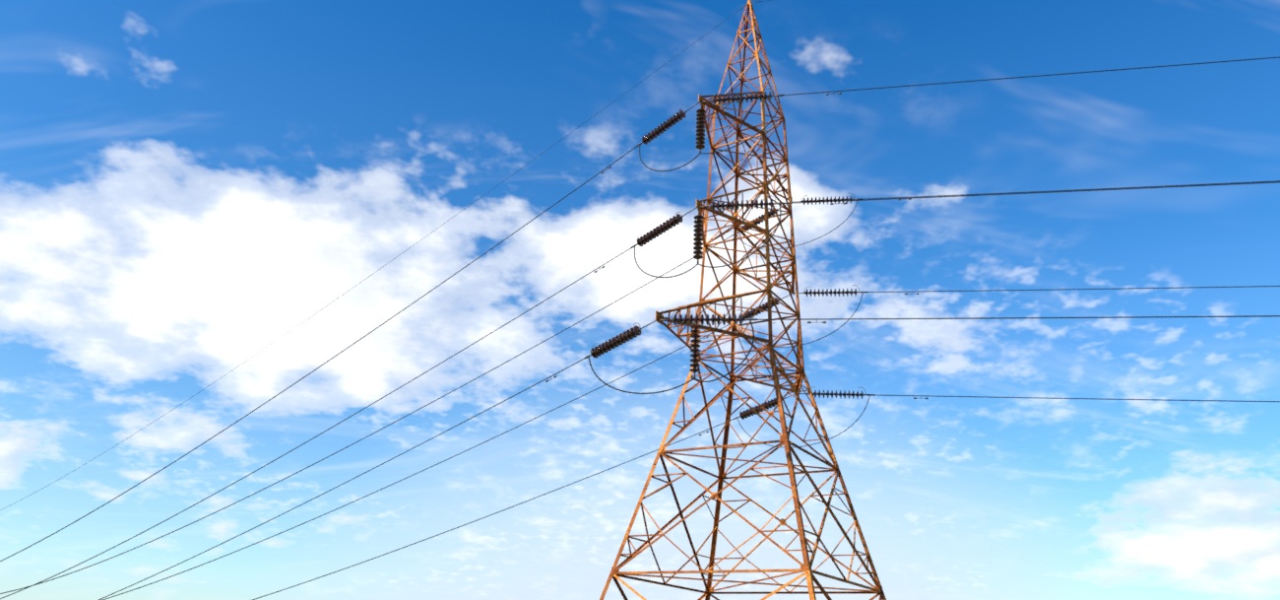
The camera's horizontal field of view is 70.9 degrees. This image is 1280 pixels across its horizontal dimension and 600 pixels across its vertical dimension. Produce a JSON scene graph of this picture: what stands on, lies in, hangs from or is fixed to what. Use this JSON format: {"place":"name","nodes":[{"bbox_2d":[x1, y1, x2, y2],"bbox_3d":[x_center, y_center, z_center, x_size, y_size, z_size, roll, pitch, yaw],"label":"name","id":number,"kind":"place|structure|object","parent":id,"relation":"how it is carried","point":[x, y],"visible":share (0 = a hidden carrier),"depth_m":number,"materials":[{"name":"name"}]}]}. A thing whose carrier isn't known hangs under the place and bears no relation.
{"place":"outdoors","nodes":[
{"label":"outdoors","id":0,"kind":"place"},
{"bbox_2d":[0,0,1279,599],"label":"sky","id":1,"kind":"structure","parent":0,"point":[185,184],"materials":[{"name":"blue"}]},
{"label":"ground","id":2,"kind":"structure","parent":0,"visible":0},
{"bbox_2d":[599,0,886,599],"bbox_3d":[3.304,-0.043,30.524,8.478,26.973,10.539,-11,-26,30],"label":"transmission tower","id":3,"kind":"structure","parent":2,"relation":"on","point":[722,477],"depth_m":30.45,"materials":[{"name":"rusted steel"}]},
{"bbox_2d":[590,91,864,419],"bbox_3d":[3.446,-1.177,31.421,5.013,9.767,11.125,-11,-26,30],"label":"insulator discs","id":4,"kind":"object","parent":3,"relation":"attached to","point":[627,335],"visible":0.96,"depth_m":29.93,"materials":[{"name":"ceramic"}]},
{"bbox_2d":[545,0,928,435],"bbox_3d":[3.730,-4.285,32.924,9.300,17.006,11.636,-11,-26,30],"label":"line fittings","id":5,"kind":"object","parent":3,"relation":"attached to","point":[639,329],"visible":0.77,"depth_m":30.48,"materials":[{"name":"grey metal"}]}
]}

